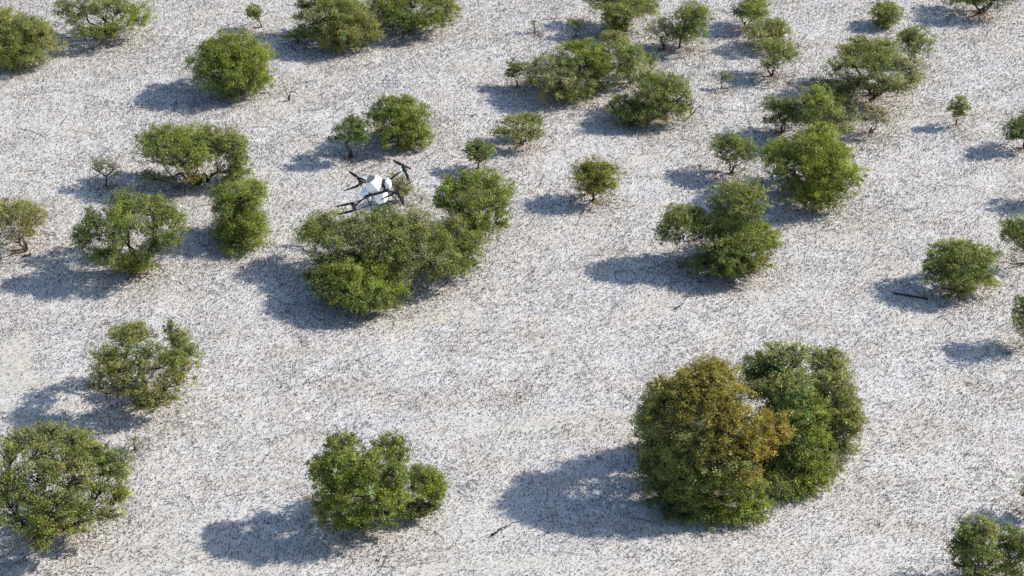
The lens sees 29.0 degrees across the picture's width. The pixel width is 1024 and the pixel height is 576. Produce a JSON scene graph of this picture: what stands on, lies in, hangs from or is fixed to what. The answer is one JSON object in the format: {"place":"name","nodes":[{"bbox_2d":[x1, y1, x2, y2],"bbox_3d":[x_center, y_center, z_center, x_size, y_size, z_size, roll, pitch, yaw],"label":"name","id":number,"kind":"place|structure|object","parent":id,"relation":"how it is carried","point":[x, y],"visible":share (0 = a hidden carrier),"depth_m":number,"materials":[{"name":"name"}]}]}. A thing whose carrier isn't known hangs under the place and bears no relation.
{"place":"outdoors","nodes":[
{"label":"outdoors","id":0,"kind":"place"},
{"bbox_2d":[334,159,412,216],"bbox_3d":[-4.295,-3.145,64.031,2.703,1.051,2.746,-14,33,14],"label":"spray drone","id":1,"kind":"object","parent":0,"point":[376,186],"visible":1,"depth_m":63.75,"materials":[{"name":"white plastic"}]},
{"bbox_2d":[0,0,1023,575],"bbox_3d":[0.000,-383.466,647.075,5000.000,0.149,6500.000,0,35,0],"label":"ground","id":2,"kind":"structure","parent":0,"point":[524,500],"depth_m":97.52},
{"bbox_2d":[0,189,55,251],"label":"mangrove tree","id":3,"kind":"object","parent":2,"relation":"on","point":[18,211],"visible":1,"depth_m":100.68,"materials":[{"name":"green plant"}]},
{"bbox_2d":[0,3,67,73],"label":"mangrove shrub","id":4,"kind":"object","parent":2,"relation":"on","point":[15,29],"visible":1,"depth_m":117.26,"materials":[{"name":"green plant"}]},
{"bbox_2d":[0,417,137,553],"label":"mangrove tree","id":5,"kind":"object","parent":2,"relation":"on","point":[76,447],"visible":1,"depth_m":82.10,"materials":[{"name":"green plant"}]},
{"bbox_2d":[50,0,159,39],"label":"mangrove tree","id":6,"kind":"object","parent":2,"relation":"on","point":[120,6],"visible":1,"depth_m":119.94,"materials":[{"name":"green plant"}]},
{"bbox_2d":[88,153,122,186],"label":"mangrove tree","id":7,"kind":"object","parent":2,"relation":"on","point":[98,165],"visible":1,"depth_m":106.35,"materials":[{"name":"green plant"}]},
{"bbox_2d":[68,181,193,269],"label":"mangrove tree","id":8,"kind":"object","parent":2,"relation":"on","point":[126,208],"visible":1,"depth_m":98.58,"materials":[{"name":"green plant"}]},
{"bbox_2d":[111,247,159,274],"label":"mangrove shrub","id":9,"kind":"object","parent":2,"relation":"on","point":[135,266],"visible":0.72,"depth_m":99.74,"materials":[{"name":"green plant"}]},
{"bbox_2d":[127,433,143,449],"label":"mangrove sapling","id":10,"kind":"object","parent":2,"relation":"on","point":[135,438],"visible":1,"depth_m":88.75,"materials":[{"name":"green plant"}]},
{"bbox_2d":[82,316,206,411],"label":"mangrove tree","id":11,"kind":"object","parent":2,"relation":"on","point":[174,358],"visible":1,"depth_m":89.74,"materials":[{"name":"green plant"}]},
{"bbox_2d":[130,119,220,185],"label":"mangrove tree","id":12,"kind":"object","parent":2,"relation":"on","point":[189,145],"visible":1,"depth_m":105.71,"materials":[{"name":"green plant"}]},
{"bbox_2d":[205,122,254,185],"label":"mangrove tree","id":13,"kind":"object","parent":2,"relation":"on","point":[236,150],"visible":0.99,"depth_m":106.21,"materials":[{"name":"green plant"}]},
{"bbox_2d":[182,21,279,104],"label":"mangrove shrub","id":14,"kind":"object","parent":2,"relation":"on","point":[226,56],"visible":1,"depth_m":114.00,"materials":[{"name":"green plant"}]},
{"bbox_2d":[202,172,274,259],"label":"mangrove shrub","id":15,"kind":"object","parent":2,"relation":"on","point":[242,220],"visible":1,"depth_m":101.50,"materials":[{"name":"green plant"}]},
{"bbox_2d":[244,2,268,26],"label":"mangrove tree","id":16,"kind":"object","parent":2,"relation":"on","point":[255,11],"visible":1,"depth_m":121.65,"materials":[{"name":"green plant"}]},
{"bbox_2d":[279,26,310,41],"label":"mangrove shrub","id":17,"kind":"object","parent":2,"relation":"on","point":[298,33],"visible":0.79,"depth_m":120.28,"materials":[{"name":"green plant"}]},
{"bbox_2d":[291,0,388,55],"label":"mangrove tree","id":18,"kind":"object","parent":2,"relation":"on","point":[352,18],"visible":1,"depth_m":118.95,"materials":[{"name":"green plant"}]},
{"bbox_2d":[325,112,371,157],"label":"mangrove tree","id":19,"kind":"object","parent":2,"relation":"on","point":[354,126],"visible":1,"depth_m":108.31,"materials":[{"name":"green plant"}]},
{"bbox_2d":[300,246,413,316],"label":"mangrove shrub","id":20,"kind":"object","parent":2,"relation":"on","point":[340,276],"visible":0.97,"depth_m":96.90,"materials":[{"name":"green plant"}]},
{"bbox_2d":[303,424,414,535],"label":"mangrove tree","id":21,"kind":"object","parent":2,"relation":"on","point":[340,486],"visible":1,"depth_m":82.64,"materials":[{"name":"green plant"}]},
{"bbox_2d":[289,201,490,279],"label":"mangrove tree","id":22,"kind":"object","parent":2,"relation":"on","point":[393,235],"visible":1,"depth_m":98.47,"materials":[{"name":"green plant"}]},
{"bbox_2d":[361,91,437,152],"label":"mangrove tree","id":23,"kind":"object","parent":2,"relation":"on","point":[404,122],"visible":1,"depth_m":109.49,"materials":[{"name":"green plant"}]},
{"bbox_2d":[389,169,419,199],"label":"mangrove shrub","id":24,"kind":"object","parent":2,"relation":"on","point":[398,182],"visible":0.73,"depth_m":105.25,"materials":[{"name":"green plant"}]},
{"bbox_2d":[362,0,462,31],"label":"mangrove tree","id":25,"kind":"object","parent":2,"relation":"on","point":[395,12],"visible":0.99,"depth_m":120.39,"materials":[{"name":"green plant"}]},
{"bbox_2d":[397,460,454,520],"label":"mangrove shrub","id":26,"kind":"object","parent":2,"relation":"on","point":[428,484],"visible":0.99,"depth_m":84.44,"materials":[{"name":"green plant"}]},
{"bbox_2d":[432,166,518,245],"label":"mangrove tree","id":27,"kind":"object","parent":2,"relation":"on","point":[485,199],"visible":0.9,"depth_m":101.31,"materials":[{"name":"green plant"}]},
{"bbox_2d":[458,136,498,168],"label":"mangrove tree","id":28,"kind":"object","parent":2,"relation":"on","point":[483,149],"visible":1,"depth_m":107.75,"materials":[{"name":"green plant"}]},
{"bbox_2d":[0,0,1023,575],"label":"breathing roots","id":29,"kind":"object","parent":2,"relation":"on","point":[560,132],"visible":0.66,"depth_m":100.19,"materials":[{"name":"grey wood"}]},
{"bbox_2d":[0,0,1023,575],"bbox_3d":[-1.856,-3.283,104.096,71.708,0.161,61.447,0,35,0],"label":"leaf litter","id":30,"kind":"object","parent":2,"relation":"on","point":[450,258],"visible":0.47,"depth_m":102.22,"materials":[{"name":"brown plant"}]},
{"bbox_2d":[0,0,1023,575],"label":"fallen twigs","id":31,"kind":"object","parent":2,"relation":"on","point":[532,258],"depth_m":105.29,"materials":[{"name":"wood"}]},
{"bbox_2d":[504,58,527,86],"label":"mangrove tree","id":32,"kind":"object","parent":2,"relation":"on","point":[515,67],"visible":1,"depth_m":115.55,"materials":[{"name":"green plant"}]},
{"bbox_2d":[487,109,547,144],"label":"mangrove tree","id":33,"kind":"object","parent":2,"relation":"on","point":[531,117],"visible":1,"depth_m":109.84,"materials":[{"name":"green plant"}]},
{"bbox_2d":[519,47,601,104],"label":"mangrove tree","id":34,"kind":"object","parent":2,"relation":"on","point":[559,65],"visible":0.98,"depth_m":114.02,"materials":[{"name":"green plant"}]},
{"bbox_2d":[566,15,588,35],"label":"mangrove tree","id":35,"kind":"object","parent":2,"relation":"on","point":[576,22],"visible":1,"depth_m":120.84,"materials":[{"name":"green plant"}]},
{"bbox_2d":[552,36,620,92],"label":"mangrove tree","id":36,"kind":"object","parent":2,"relation":"on","point":[593,54],"visible":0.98,"depth_m":114.50,"materials":[{"name":"green plant"}]},
{"bbox_2d":[565,154,628,200],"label":"mangrove tree","id":37,"kind":"object","parent":2,"relation":"on","point":[590,171],"visible":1,"depth_m":104.79,"materials":[{"name":"green plant"}]},
{"bbox_2d":[602,7,633,32],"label":"mangrove tree","id":38,"kind":"object","parent":2,"relation":"on","point":[616,25],"visible":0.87,"depth_m":120.86,"materials":[{"name":"green plant"}]},
{"bbox_2d":[582,0,661,29],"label":"mangrove tree","id":39,"kind":"object","parent":2,"relation":"on","point":[619,8],"visible":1,"depth_m":120.58,"materials":[{"name":"green plant"}]},
{"bbox_2d":[599,29,652,86],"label":"mangrove tree","id":40,"kind":"object","parent":2,"relation":"on","point":[619,44],"visible":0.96,"depth_m":115.06,"materials":[{"name":"green plant"}]},
{"bbox_2d":[601,92,656,130],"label":"mangrove shrub","id":41,"kind":"object","parent":2,"relation":"on","point":[629,110],"visible":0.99,"depth_m":111.83,"materials":[{"name":"green plant"}]},
{"bbox_2d":[639,51,659,68],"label":"mangrove tree","id":42,"kind":"object","parent":2,"relation":"on","point":[651,63],"visible":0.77,"depth_m":116.83,"materials":[{"name":"green plant"}]},
{"bbox_2d":[620,66,698,125],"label":"mangrove tree","id":43,"kind":"object","parent":2,"relation":"on","point":[655,87],"visible":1,"depth_m":111.84,"materials":[{"name":"green plant"}]},
{"bbox_2d":[643,13,679,48],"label":"mangrove tree","id":44,"kind":"object","parent":2,"relation":"on","point":[663,28],"visible":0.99,"depth_m":119.08,"materials":[{"name":"green plant"}]},
{"bbox_2d":[651,201,720,259],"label":"mangrove tree","id":45,"kind":"object","parent":2,"relation":"on","point":[681,216],"visible":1,"depth_m":99.37,"materials":[{"name":"green plant"}]},
{"bbox_2d":[664,0,717,48],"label":"mangrove tree","id":46,"kind":"object","parent":2,"relation":"on","point":[686,15],"visible":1,"depth_m":118.59,"materials":[{"name":"green plant"}]},
{"bbox_2d":[620,349,796,535],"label":"mangrove tree","id":47,"kind":"object","parent":2,"relation":"on","point":[667,430],"visible":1,"depth_m":83.99,"materials":[{"name":"green plant"}]},
{"bbox_2d":[717,72,735,88],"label":"mangrove tree","id":48,"kind":"object","parent":2,"relation":"on","point":[723,74],"visible":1,"depth_m":115.65,"materials":[{"name":"green plant"}]},
{"bbox_2d":[677,210,785,283],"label":"mangrove tree","id":49,"kind":"object","parent":2,"relation":"on","point":[760,238],"visible":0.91,"depth_m":99.20,"materials":[{"name":"green plant"}]},
{"bbox_2d":[705,129,758,173],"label":"mangrove tree","id":50,"kind":"object","parent":2,"relation":"on","point":[737,144],"visible":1,"depth_m":107.07,"materials":[{"name":"green plant"}]},
{"bbox_2d":[705,177,770,250],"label":"mangrove tree","id":51,"kind":"object","parent":2,"relation":"on","point":[731,197],"visible":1,"depth_m":99.00,"materials":[{"name":"green plant"}]},
{"bbox_2d":[728,0,773,27],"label":"mangrove tree","id":52,"kind":"object","parent":2,"relation":"on","point":[751,8],"visible":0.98,"depth_m":121.10,"materials":[{"name":"green plant"}]},
{"bbox_2d":[740,15,792,48],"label":"mangrove tree","id":53,"kind":"object","parent":2,"relation":"on","point":[767,30],"visible":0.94,"depth_m":119.24,"materials":[{"name":"green plant"}]},
{"bbox_2d":[758,93,797,132],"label":"mangrove tree","id":54,"kind":"object","parent":2,"relation":"on","point":[779,106],"visible":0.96,"depth_m":110.84,"materials":[{"name":"green plant"}]},
{"bbox_2d":[749,36,807,75],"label":"mangrove tree","id":55,"kind":"object","parent":2,"relation":"on","point":[775,50],"visible":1,"depth_m":116.19,"materials":[{"name":"green plant"}]},
{"bbox_2d":[735,339,838,504],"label":"mangrove tree","id":56,"kind":"object","parent":2,"relation":"on","point":[777,382],"visible":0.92,"depth_m":86.33,"materials":[{"name":"green plant"}]},
{"bbox_2d":[757,121,871,213],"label":"mangrove tree","id":57,"kind":"object","parent":2,"relation":"on","point":[815,155],"visible":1,"depth_m":104.09,"materials":[{"name":"green plant"}]},
{"bbox_2d":[785,81,858,135],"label":"mangrove tree","id":58,"kind":"object","parent":2,"relation":"on","point":[819,98],"visible":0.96,"depth_m":109.77,"materials":[{"name":"green plant"}]},
{"bbox_2d":[804,75,864,115],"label":"mangrove tree","id":59,"kind":"object","parent":2,"relation":"on","point":[842,93],"visible":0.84,"depth_m":113.18,"materials":[{"name":"green plant"}]},
{"bbox_2d":[803,342,869,484],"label":"mangrove tree","id":60,"kind":"object","parent":2,"relation":"on","point":[847,406],"visible":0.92,"depth_m":87.69,"materials":[{"name":"green plant"}]},
{"bbox_2d":[816,33,927,98],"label":"mangrove tree","id":61,"kind":"object","parent":2,"relation":"on","point":[880,55],"visible":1,"depth_m":113.22,"materials":[{"name":"green plant"}]},
{"bbox_2d":[854,103,895,132],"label":"mangrove tree","id":62,"kind":"object","parent":2,"relation":"on","point":[873,110],"visible":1,"depth_m":110.97,"materials":[{"name":"green plant"}]},
{"bbox_2d":[866,0,904,28],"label":"mangrove tree","id":63,"kind":"object","parent":2,"relation":"on","point":[885,15],"visible":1,"depth_m":121.88,"materials":[{"name":"green plant"}]},
{"bbox_2d":[893,292,927,299],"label":"fallen branch","id":64,"kind":"object","parent":2,"relation":"on","point":[926,298],"visible":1,"depth_m":98.66,"materials":[{"name":"wood"}]},
{"bbox_2d":[892,23,938,59],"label":"mangrove tree","id":65,"kind":"object","parent":2,"relation":"on","point":[911,36],"visible":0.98,"depth_m":117.87,"materials":[{"name":"green plant"}]},
{"bbox_2d":[945,94,971,124],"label":"mangrove tree","id":66,"kind":"object","parent":2,"relation":"on","point":[958,108],"visible":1,"depth_m":111.70,"materials":[{"name":"green plant"}]},
{"bbox_2d":[920,235,1003,298],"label":"mangrove shrub","id":67,"kind":"object","parent":2,"relation":"on","point":[960,253],"visible":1,"depth_m":97.92,"materials":[{"name":"green plant"}]},
{"bbox_2d":[937,510,1007,575],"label":"mangrove tree","id":68,"kind":"object","parent":2,"relation":"on","point":[982,530],"visible":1,"depth_m":80.44,"materials":[{"name":"green plant"}]},
{"bbox_2d":[941,0,1020,13],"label":"mangrove tree","id":69,"kind":"object","parent":2,"relation":"on","point":[983,10],"visible":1,"depth_m":122.35,"materials":[{"name":"green plant"}]},
{"bbox_2d":[991,517,1023,575],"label":"mangrove tree","id":70,"kind":"object","parent":2,"relation":"on","point":[1016,545],"visible":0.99,"depth_m":80.75,"materials":[{"name":"green plant"}]},
{"bbox_2d":[997,213,1023,259],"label":"mangrove tree","id":71,"kind":"object","parent":2,"relation":"on","point":[1013,230],"visible":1,"depth_m":99.80,"materials":[{"name":"green plant"}]},
{"bbox_2d":[998,109,1023,148],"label":"mangrove tree","id":72,"kind":"object","parent":2,"relation":"on","point":[1017,125],"visible":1,"depth_m":109.45,"materials":[{"name":"green plant"}]},
{"bbox_2d":[1008,292,1023,337],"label":"mangrove tree","id":73,"kind":"object","parent":2,"relation":"on","point":[1016,319],"visible":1,"depth_m":94.33,"materials":[{"name":"green plant"}]},
{"bbox_2d":[1018,476,1023,506],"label":"mangrove tree","id":74,"kind":"object","parent":2,"relation":"on","point":[1021,493],"visible":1,"depth_m":84.71,"materials":[{"name":"green plant"}]}
]}

